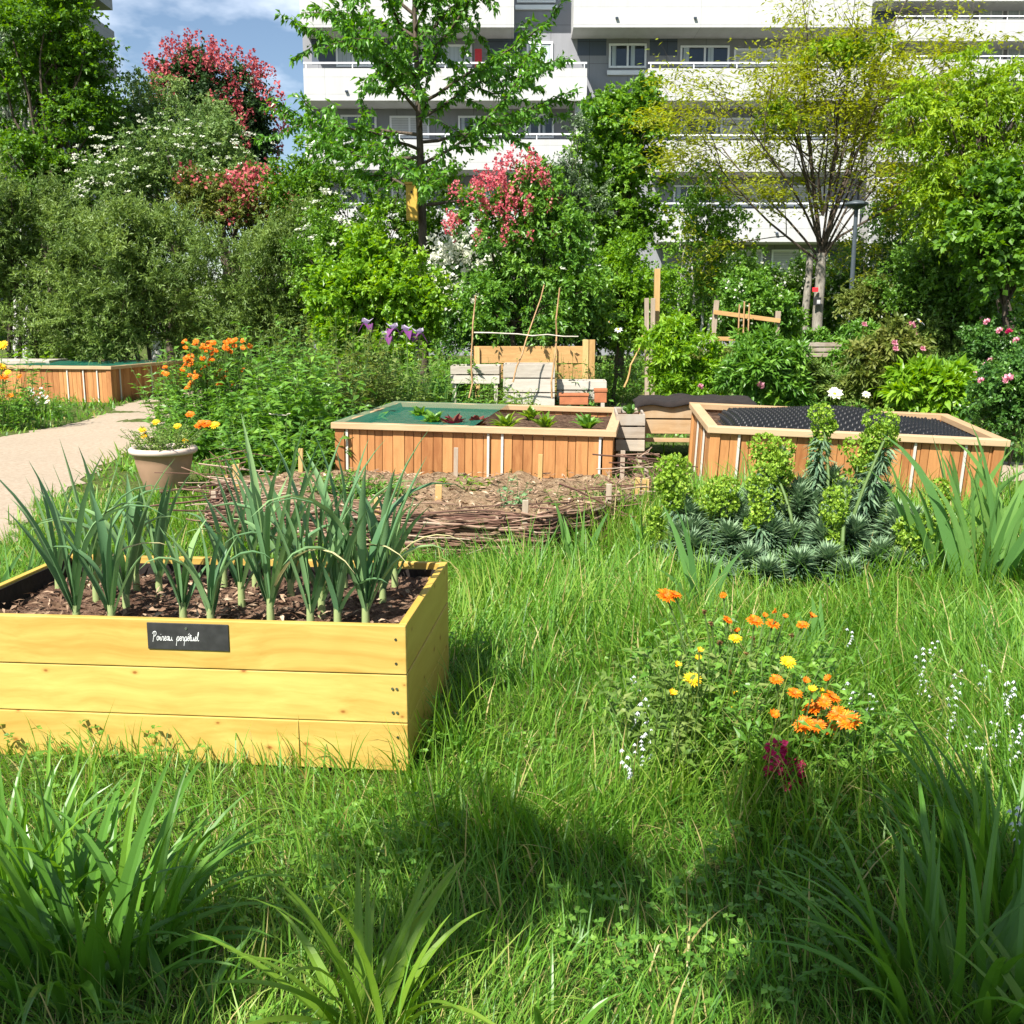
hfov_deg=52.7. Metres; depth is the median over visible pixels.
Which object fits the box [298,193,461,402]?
lime green bush
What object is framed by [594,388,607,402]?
terracotta trough
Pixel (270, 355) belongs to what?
herb clump
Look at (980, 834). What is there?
day lily
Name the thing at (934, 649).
white bluebell
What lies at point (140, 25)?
sky
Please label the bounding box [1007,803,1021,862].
white bluebell
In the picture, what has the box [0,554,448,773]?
wooden planter box
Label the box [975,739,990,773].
white bluebell
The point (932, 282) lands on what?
hedge shrub
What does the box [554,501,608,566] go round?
iris plant
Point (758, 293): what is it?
sunlit shrub
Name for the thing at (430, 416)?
lettuce
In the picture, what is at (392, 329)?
bearded iris
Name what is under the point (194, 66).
red horse chestnut
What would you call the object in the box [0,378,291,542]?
path
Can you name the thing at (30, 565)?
iris plant
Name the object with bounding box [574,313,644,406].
garden herb
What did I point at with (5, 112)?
willow tree
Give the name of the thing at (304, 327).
shrub
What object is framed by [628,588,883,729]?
calendula plant
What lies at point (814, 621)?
iris plant
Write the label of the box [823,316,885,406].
leafy plant
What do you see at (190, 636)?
name plate
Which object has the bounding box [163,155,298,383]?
red flowering shrub
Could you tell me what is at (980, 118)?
yellow green tree
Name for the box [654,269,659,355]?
post
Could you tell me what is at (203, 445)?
herb clump
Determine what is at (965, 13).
window
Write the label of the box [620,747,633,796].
white bluebell
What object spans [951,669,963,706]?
white bluebell
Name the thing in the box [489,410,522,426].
lettuce
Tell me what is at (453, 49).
window
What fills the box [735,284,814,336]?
sunlit shrub
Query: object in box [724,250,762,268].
window
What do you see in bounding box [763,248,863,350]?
hedge shrub
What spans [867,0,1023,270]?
apartment building
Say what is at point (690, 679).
calendula plant
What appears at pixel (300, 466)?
stake
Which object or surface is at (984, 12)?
window
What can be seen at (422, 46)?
window
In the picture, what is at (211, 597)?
leek
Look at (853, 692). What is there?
white bluebell
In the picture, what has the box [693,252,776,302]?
shrub
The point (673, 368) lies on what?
leafy plant
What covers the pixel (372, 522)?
leek
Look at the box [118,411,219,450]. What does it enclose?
potted marigold
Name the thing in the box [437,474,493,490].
seedling
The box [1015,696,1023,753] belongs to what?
white bluebell
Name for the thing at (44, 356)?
leafy plant
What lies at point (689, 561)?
iris plant
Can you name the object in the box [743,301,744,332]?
stake
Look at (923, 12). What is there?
window
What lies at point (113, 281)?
shrub
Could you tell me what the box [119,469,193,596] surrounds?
leek
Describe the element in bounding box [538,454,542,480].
stake
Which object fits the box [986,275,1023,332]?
hedge shrub
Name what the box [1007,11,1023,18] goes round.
window
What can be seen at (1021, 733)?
white bluebell
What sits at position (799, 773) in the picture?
snapdragon
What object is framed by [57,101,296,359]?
viburnum shrub
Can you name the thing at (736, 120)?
window
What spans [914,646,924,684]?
white bluebell
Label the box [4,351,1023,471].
ground cover
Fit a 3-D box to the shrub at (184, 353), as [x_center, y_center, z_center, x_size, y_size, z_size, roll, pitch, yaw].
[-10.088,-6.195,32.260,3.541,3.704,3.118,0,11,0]
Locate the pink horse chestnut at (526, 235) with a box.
[441,142,626,348]
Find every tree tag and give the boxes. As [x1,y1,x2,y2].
[812,287,817,291]
[813,297,820,304]
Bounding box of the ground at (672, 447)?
[0,329,1023,1023]
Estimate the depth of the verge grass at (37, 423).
10.97 m
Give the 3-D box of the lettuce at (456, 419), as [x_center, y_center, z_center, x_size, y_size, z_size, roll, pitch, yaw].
[-0.598,-0.903,10.384,0.244,0.206,0.324,-8,13,-35]
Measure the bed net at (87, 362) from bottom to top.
0.067 m
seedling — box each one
[297,465,360,494]
[323,472,384,498]
[358,474,421,502]
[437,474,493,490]
[497,475,534,507]
[544,486,599,505]
[574,474,627,501]
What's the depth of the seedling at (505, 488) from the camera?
8.22 m
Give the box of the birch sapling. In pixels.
[651,159,773,351]
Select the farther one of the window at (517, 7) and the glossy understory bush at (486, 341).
the window at (517, 7)
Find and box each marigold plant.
[0,341,52,429]
[127,327,289,441]
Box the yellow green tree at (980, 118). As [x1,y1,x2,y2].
[873,39,1023,333]
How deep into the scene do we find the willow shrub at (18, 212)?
21.60 m
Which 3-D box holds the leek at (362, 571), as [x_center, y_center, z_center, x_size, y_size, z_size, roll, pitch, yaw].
[-0.519,0.080,3.619,0.798,0.750,0.119,-5,12,-26]
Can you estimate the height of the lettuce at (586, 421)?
0.196 m
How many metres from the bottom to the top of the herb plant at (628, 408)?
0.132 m
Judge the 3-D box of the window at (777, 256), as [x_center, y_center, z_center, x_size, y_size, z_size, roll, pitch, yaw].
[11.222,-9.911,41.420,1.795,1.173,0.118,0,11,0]
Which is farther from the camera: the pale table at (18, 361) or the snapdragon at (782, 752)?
the pale table at (18, 361)
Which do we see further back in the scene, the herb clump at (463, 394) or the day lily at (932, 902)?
the herb clump at (463, 394)
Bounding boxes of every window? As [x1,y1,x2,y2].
[336,42,385,66]
[340,115,376,137]
[341,185,376,206]
[389,116,428,137]
[392,44,427,66]
[392,187,430,206]
[439,44,471,66]
[458,116,490,136]
[459,187,490,199]
[515,0,556,9]
[525,114,553,137]
[527,41,552,65]
[607,43,646,74]
[673,185,711,206]
[680,45,729,66]
[680,117,717,138]
[718,184,779,206]
[720,118,768,138]
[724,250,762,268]
[734,48,780,66]
[771,250,812,271]
[780,116,828,138]
[786,45,828,66]
[786,185,828,206]
[921,11,945,18]
[921,49,945,58]
[948,11,972,18]
[978,11,1002,18]
[978,49,1003,58]
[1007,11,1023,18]
[1007,49,1023,58]
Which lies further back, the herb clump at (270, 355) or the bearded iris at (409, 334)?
the bearded iris at (409, 334)
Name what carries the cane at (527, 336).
on the ground cover at (447, 363)
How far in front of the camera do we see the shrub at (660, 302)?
33.44 m
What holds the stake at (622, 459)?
on the bed soil
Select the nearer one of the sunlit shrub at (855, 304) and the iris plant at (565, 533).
the iris plant at (565, 533)
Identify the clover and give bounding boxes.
[0,525,1023,1023]
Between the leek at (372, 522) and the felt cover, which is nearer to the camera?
the leek at (372, 522)
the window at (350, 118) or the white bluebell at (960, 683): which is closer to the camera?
the white bluebell at (960, 683)
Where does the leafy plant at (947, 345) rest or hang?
on the ground at (672, 447)
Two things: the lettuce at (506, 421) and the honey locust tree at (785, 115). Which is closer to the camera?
the lettuce at (506, 421)
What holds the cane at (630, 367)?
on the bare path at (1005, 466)
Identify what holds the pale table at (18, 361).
on the ground at (672, 447)
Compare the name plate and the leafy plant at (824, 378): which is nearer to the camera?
the name plate
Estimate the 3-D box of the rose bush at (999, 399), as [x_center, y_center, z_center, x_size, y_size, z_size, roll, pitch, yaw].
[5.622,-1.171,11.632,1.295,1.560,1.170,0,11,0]
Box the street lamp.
[844,200,868,343]
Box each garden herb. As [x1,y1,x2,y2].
[454,373,519,403]
[473,358,517,403]
[489,389,540,410]
[539,353,602,406]
[555,382,598,414]
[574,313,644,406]
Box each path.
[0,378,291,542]
[594,403,1023,480]
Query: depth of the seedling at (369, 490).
8.60 m
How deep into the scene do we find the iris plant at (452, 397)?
14.94 m
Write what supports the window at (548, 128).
in the apartment building at (603, 42)
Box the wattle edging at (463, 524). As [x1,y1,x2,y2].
[143,447,697,560]
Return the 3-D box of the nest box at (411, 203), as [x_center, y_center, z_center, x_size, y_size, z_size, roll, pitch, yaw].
[-1.800,-5.597,18.635,0.245,0.656,0.224,0,11,0]
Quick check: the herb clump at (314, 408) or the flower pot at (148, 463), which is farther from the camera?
the herb clump at (314, 408)
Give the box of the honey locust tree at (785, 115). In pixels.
[599,0,1023,341]
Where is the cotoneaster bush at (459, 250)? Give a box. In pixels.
[416,224,527,388]
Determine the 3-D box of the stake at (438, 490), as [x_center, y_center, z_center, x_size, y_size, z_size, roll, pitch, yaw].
[-0.610,-0.084,8.566,0.065,0.290,0.035,0,11,0]
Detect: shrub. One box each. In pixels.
[0,144,112,359]
[0,273,66,358]
[20,183,227,365]
[36,259,165,359]
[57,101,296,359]
[146,271,230,359]
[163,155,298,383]
[173,183,333,384]
[218,270,316,355]
[277,186,400,384]
[409,260,466,361]
[546,248,639,357]
[551,224,687,404]
[626,263,728,362]
[653,253,784,349]
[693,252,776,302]
[704,262,811,340]
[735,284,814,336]
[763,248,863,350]
[791,251,862,348]
[823,252,927,332]
[823,268,924,328]
[862,221,1023,342]
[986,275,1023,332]
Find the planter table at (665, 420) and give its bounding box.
[638,405,691,455]
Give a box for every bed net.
[5,359,175,365]
[334,401,507,425]
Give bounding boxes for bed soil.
[223,469,634,553]
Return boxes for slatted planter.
[450,364,500,403]
[503,363,554,405]
[557,379,606,406]
[614,407,644,466]
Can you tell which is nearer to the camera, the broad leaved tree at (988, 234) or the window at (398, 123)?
the broad leaved tree at (988, 234)
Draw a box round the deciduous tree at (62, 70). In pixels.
[0,0,135,353]
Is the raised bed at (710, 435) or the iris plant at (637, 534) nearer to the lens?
the iris plant at (637, 534)
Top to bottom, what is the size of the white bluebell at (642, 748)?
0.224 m
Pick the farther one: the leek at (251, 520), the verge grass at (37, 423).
the verge grass at (37, 423)
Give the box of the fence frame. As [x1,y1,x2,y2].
[709,300,780,343]
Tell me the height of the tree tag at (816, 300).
0.160 m
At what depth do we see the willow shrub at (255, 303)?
20.52 m
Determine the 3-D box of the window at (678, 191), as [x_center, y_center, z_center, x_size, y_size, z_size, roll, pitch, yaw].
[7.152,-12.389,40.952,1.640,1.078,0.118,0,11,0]
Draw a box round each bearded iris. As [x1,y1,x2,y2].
[358,318,372,394]
[379,331,392,379]
[386,323,401,394]
[397,325,412,396]
[412,328,426,401]
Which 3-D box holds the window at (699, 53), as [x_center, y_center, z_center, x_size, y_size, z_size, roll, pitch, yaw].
[7.456,-17.494,39.989,2.019,1.040,0.118,0,11,0]
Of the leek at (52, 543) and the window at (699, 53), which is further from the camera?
the window at (699, 53)
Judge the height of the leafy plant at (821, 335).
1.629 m
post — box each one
[644,298,648,394]
[650,298,654,394]
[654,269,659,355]
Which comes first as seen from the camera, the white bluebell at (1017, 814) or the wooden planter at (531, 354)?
the white bluebell at (1017, 814)
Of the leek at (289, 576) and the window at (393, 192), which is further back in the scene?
the window at (393, 192)
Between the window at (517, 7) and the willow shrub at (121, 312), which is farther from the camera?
the window at (517, 7)
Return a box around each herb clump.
[142,382,276,460]
[183,314,339,441]
[209,407,352,477]
[228,341,391,462]
[257,308,400,429]
[319,324,453,416]
[371,335,486,402]
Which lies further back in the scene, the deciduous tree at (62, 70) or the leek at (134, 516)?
the deciduous tree at (62, 70)
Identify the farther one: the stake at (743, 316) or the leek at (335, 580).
the stake at (743, 316)
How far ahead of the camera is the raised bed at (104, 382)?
19.17 m
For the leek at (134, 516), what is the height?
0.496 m
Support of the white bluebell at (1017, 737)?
on the ground at (672, 447)
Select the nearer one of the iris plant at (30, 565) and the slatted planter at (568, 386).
the iris plant at (30, 565)
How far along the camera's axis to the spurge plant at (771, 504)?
6.38 m
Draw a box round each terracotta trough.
[559,393,588,404]
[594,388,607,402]
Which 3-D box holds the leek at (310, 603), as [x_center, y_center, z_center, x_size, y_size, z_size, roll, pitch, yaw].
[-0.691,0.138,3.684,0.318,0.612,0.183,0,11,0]
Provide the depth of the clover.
2.67 m
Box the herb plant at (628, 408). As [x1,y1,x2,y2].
[620,403,639,413]
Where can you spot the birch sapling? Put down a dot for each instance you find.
(716, 223)
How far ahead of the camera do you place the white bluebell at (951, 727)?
3.52 m
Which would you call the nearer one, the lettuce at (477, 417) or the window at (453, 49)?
the lettuce at (477, 417)
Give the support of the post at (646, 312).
on the ground at (672, 447)
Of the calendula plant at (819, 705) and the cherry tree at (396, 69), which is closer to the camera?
the calendula plant at (819, 705)
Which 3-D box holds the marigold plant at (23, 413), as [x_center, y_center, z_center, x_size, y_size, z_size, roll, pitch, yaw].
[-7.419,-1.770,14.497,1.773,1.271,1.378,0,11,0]
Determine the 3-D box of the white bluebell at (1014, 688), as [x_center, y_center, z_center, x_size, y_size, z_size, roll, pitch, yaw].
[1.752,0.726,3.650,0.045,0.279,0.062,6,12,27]
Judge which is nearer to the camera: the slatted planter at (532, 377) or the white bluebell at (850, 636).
the white bluebell at (850, 636)
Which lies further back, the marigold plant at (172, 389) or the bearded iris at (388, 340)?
the bearded iris at (388, 340)
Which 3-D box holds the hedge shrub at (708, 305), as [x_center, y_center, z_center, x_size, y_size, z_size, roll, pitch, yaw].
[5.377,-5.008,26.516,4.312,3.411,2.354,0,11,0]
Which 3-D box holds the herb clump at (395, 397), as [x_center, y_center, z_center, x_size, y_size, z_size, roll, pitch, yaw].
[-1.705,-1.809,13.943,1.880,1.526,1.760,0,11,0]
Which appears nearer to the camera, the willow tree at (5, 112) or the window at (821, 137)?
the willow tree at (5, 112)
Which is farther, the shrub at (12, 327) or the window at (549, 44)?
the window at (549, 44)
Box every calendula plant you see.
[573,634,831,794]
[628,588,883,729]
[691,658,921,790]
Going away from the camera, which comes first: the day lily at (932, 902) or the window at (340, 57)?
the day lily at (932, 902)
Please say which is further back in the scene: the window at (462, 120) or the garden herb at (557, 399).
the window at (462, 120)
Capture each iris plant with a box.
[0,545,27,582]
[3,537,57,579]
[396,371,438,401]
[417,373,461,402]
[434,376,479,410]
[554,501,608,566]
[624,498,667,563]
[655,496,742,618]
[788,596,847,660]
[869,456,1007,583]
[882,423,1023,595]
[933,438,1023,534]
[954,420,1023,579]
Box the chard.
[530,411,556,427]
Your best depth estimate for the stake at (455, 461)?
9.61 m
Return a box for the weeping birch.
[78,65,240,359]
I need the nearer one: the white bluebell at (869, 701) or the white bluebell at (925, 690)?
the white bluebell at (869, 701)
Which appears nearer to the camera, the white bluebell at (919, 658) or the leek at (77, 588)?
the leek at (77, 588)
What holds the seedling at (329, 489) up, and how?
on the bed soil
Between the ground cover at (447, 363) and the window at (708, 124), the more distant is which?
the window at (708, 124)
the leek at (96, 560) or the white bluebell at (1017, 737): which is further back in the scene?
the leek at (96, 560)
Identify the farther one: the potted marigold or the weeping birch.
the weeping birch
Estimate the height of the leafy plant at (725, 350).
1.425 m
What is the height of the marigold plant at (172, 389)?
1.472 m
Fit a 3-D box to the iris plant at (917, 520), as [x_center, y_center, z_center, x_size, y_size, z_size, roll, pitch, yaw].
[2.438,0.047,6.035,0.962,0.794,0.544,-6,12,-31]
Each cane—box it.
[468,295,476,397]
[474,332,577,336]
[512,285,544,381]
[550,288,559,397]
[623,335,642,386]
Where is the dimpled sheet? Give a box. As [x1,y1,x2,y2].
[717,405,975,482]
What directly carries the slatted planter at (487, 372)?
on the ground at (672, 447)
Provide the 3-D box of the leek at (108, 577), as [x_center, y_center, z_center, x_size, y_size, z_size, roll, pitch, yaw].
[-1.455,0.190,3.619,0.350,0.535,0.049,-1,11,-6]
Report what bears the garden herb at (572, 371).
on the ground at (672, 447)
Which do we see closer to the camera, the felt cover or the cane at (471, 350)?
the felt cover
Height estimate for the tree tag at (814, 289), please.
0.090 m
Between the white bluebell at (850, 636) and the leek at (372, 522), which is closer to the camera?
the leek at (372, 522)
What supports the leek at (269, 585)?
on the wooden planter box at (290, 666)
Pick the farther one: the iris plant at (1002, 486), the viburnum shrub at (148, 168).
the viburnum shrub at (148, 168)
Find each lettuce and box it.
[408,406,426,419]
[420,409,442,424]
[439,413,468,424]
[466,415,487,425]
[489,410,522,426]
[517,405,541,419]
[572,412,603,428]
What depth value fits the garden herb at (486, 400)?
14.57 m
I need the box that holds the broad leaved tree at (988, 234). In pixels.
[928,155,1023,338]
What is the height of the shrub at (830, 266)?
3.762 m
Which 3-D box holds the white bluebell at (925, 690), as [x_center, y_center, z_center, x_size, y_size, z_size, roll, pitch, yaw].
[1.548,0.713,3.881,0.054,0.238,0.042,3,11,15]
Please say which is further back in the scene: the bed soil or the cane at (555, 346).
the cane at (555, 346)
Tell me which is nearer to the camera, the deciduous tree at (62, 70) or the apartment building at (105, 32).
the deciduous tree at (62, 70)
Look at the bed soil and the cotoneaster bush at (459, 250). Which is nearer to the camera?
the bed soil
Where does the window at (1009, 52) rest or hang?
in the apartment building at (1005, 16)
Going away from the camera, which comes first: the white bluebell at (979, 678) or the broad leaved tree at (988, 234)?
the white bluebell at (979, 678)
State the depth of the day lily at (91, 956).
2.49 m
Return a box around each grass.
[0,374,1023,529]
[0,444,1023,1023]
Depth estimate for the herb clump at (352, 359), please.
13.12 m
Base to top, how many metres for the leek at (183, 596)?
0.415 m
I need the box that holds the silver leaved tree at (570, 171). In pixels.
[543,108,617,340]
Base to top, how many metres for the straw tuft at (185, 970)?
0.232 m
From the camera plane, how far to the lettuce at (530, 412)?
11.52 m
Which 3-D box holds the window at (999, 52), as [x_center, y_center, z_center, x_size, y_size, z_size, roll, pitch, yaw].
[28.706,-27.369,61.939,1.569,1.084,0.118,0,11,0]
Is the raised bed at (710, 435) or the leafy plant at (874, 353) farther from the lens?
the leafy plant at (874, 353)
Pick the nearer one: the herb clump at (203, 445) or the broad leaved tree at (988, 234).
the herb clump at (203, 445)
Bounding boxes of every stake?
[233,464,239,491]
[298,448,302,471]
[435,484,441,500]
[454,447,457,476]
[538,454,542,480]
[620,450,624,478]
[641,478,648,509]
[738,304,739,333]
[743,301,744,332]
[748,303,749,334]
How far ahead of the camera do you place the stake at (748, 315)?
17.89 m
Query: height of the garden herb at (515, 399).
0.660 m
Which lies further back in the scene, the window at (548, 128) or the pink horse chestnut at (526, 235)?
the window at (548, 128)
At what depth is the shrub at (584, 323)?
34.46 m
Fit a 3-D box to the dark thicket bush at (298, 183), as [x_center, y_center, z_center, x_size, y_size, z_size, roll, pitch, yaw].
[-2.794,-5.322,22.417,5.684,5.548,2.334,0,11,0]
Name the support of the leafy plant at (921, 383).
on the ground at (672, 447)
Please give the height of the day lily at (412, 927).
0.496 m
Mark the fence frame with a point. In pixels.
(717, 312)
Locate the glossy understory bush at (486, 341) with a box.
[430,269,640,369]
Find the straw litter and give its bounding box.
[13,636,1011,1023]
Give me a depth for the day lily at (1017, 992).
2.27 m
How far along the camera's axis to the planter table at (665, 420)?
11.29 m
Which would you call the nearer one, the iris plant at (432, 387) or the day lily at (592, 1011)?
the day lily at (592, 1011)
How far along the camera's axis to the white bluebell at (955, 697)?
3.65 m
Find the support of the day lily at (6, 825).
on the ground at (672, 447)
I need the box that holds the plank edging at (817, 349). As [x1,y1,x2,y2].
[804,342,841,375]
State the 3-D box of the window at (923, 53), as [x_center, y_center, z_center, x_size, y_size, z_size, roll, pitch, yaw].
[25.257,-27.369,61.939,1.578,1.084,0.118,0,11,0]
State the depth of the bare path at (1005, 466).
11.46 m
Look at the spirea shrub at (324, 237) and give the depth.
19.61 m
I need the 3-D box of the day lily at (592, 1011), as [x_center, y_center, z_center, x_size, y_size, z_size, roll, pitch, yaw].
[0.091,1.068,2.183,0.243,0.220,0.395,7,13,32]
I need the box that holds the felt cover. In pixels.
[633,393,756,407]
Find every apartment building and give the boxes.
[0,0,116,332]
[299,0,883,355]
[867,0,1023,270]
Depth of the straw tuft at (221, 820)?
3.18 m
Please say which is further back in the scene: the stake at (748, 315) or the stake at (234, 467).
the stake at (748, 315)
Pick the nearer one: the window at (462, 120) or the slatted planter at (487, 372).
the slatted planter at (487, 372)
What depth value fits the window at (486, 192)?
40.93 m
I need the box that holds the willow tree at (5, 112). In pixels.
[0,0,90,358]
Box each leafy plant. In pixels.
[0,333,115,364]
[631,309,728,395]
[690,340,734,393]
[698,321,829,406]
[765,325,849,364]
[795,354,858,405]
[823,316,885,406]
[827,310,937,411]
[866,352,984,424]
[899,304,989,361]
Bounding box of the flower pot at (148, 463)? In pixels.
[128,443,197,493]
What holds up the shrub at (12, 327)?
on the ground at (672, 447)
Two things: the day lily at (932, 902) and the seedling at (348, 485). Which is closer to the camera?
the day lily at (932, 902)
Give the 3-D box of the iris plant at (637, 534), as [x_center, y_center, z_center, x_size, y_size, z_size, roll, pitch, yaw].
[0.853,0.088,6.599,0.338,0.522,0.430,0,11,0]
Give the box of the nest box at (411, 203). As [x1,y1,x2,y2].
[404,182,418,220]
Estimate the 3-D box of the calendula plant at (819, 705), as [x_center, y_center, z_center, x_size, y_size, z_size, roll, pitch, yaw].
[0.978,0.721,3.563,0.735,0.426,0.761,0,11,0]
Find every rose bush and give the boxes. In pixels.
[932,303,1023,424]
[953,341,1023,465]
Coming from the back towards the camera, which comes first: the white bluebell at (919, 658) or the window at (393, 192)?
the window at (393, 192)
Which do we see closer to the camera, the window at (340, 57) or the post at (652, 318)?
the post at (652, 318)
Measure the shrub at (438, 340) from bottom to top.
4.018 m
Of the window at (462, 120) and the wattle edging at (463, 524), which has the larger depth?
the window at (462, 120)
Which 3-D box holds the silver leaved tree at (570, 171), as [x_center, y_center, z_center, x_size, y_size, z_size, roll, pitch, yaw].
[1.373,-5.850,23.289,2.032,6.186,1.530,0,11,0]
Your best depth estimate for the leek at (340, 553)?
4.18 m
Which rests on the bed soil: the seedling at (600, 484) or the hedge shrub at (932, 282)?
the seedling at (600, 484)
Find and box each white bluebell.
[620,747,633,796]
[630,674,640,706]
[633,735,644,786]
[636,694,648,754]
[639,729,652,787]
[842,682,865,732]
[845,626,853,654]
[864,689,877,735]
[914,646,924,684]
[919,671,933,713]
[928,639,938,666]
[939,686,960,747]
[946,716,955,748]
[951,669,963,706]
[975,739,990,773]
[977,662,991,695]
[1000,681,1016,730]
[1003,679,1015,722]
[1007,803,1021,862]
[1008,727,1023,762]
[1008,730,1021,784]
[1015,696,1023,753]
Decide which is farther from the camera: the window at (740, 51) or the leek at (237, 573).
the window at (740, 51)
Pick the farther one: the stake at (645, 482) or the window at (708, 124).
the window at (708, 124)
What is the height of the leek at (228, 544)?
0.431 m
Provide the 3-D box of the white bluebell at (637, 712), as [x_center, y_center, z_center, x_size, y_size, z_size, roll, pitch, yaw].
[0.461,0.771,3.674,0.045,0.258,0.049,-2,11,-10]
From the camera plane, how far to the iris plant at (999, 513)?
5.98 m
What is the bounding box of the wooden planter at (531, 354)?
[474,340,594,412]
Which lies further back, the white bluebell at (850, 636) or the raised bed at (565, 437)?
the raised bed at (565, 437)
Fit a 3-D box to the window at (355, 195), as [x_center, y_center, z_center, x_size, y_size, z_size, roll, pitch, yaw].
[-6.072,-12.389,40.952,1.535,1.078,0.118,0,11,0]
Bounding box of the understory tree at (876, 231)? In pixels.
[826,158,974,371]
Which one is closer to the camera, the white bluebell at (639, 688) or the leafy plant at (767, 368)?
the white bluebell at (639, 688)
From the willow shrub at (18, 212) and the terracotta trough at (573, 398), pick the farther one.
the willow shrub at (18, 212)
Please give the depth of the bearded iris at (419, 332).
14.35 m
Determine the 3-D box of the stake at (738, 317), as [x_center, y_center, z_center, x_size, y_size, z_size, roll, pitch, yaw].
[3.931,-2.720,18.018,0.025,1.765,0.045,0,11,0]
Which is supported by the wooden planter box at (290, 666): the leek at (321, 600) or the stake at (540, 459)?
the leek at (321, 600)
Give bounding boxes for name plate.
[147,622,229,650]
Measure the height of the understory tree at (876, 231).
5.444 m
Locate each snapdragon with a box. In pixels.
[763,737,791,817]
[780,756,806,811]
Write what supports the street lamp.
on the ground at (672, 447)
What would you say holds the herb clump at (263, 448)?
on the ground at (672, 447)
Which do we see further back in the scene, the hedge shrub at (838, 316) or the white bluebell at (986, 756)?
the hedge shrub at (838, 316)
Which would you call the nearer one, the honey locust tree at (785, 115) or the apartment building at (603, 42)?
the honey locust tree at (785, 115)
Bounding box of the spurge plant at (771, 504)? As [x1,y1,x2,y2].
[644,402,951,592]
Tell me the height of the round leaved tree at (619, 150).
7.305 m
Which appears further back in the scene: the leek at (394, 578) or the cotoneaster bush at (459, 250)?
the cotoneaster bush at (459, 250)
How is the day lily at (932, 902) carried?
on the ground at (672, 447)
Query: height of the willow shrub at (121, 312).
4.370 m
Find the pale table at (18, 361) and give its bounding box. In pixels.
[0,359,67,363]
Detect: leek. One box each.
[0,452,174,614]
[11,476,91,588]
[30,461,182,608]
[35,442,168,601]
[46,490,144,615]
[109,475,155,590]
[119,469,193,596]
[140,520,272,618]
[144,520,205,617]
[188,449,287,587]
[188,492,240,587]
[197,428,405,618]
[199,470,291,606]
[203,414,352,619]
[218,422,337,596]
[251,427,472,622]
[266,471,357,620]
[284,439,406,587]
[311,508,386,621]
[333,456,468,603]
[339,484,427,587]
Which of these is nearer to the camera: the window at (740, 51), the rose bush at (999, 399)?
the rose bush at (999, 399)
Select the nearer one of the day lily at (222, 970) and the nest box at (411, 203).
the day lily at (222, 970)
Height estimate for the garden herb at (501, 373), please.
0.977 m
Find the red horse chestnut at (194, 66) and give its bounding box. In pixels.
[142,28,289,361]
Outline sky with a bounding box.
[92,0,305,304]
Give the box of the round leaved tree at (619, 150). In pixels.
[559,69,680,382]
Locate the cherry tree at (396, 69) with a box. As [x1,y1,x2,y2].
[253,0,606,388]
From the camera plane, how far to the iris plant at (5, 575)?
5.06 m
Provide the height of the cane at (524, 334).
0.067 m
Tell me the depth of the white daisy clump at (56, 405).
16.07 m
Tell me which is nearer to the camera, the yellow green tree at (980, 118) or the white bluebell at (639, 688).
the white bluebell at (639, 688)
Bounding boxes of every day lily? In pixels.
[0,702,232,953]
[0,741,304,1023]
[79,875,318,1023]
[184,847,494,1023]
[533,934,623,1023]
[726,769,1023,1023]
[838,703,1023,920]
[940,897,1023,1023]
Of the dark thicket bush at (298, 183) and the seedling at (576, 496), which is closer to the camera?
the seedling at (576, 496)
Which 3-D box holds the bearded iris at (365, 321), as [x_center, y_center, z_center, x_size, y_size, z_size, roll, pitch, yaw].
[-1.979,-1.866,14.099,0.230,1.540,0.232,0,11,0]
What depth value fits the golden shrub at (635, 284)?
17.66 m
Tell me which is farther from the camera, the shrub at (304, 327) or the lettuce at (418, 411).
the shrub at (304, 327)
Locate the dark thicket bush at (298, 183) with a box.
[246,131,497,387]
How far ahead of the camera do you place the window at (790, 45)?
39.97 m
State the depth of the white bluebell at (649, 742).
3.39 m
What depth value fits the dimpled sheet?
9.97 m
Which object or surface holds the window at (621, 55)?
in the apartment building at (603, 42)
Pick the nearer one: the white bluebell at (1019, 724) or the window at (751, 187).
the white bluebell at (1019, 724)
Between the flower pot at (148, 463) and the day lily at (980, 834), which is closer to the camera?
the day lily at (980, 834)
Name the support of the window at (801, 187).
in the apartment building at (603, 42)
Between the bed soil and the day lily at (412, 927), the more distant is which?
the bed soil
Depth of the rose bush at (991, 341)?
14.08 m
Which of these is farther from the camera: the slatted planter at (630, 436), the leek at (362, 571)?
the slatted planter at (630, 436)
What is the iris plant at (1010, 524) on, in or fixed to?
on the ground at (672, 447)
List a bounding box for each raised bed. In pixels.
[0,359,182,402]
[331,401,618,477]
[688,402,1010,499]
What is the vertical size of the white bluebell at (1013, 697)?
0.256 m
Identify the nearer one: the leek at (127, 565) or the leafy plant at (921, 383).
the leek at (127, 565)
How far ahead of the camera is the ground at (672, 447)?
2.97 m
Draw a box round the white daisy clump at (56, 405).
[4,387,77,419]

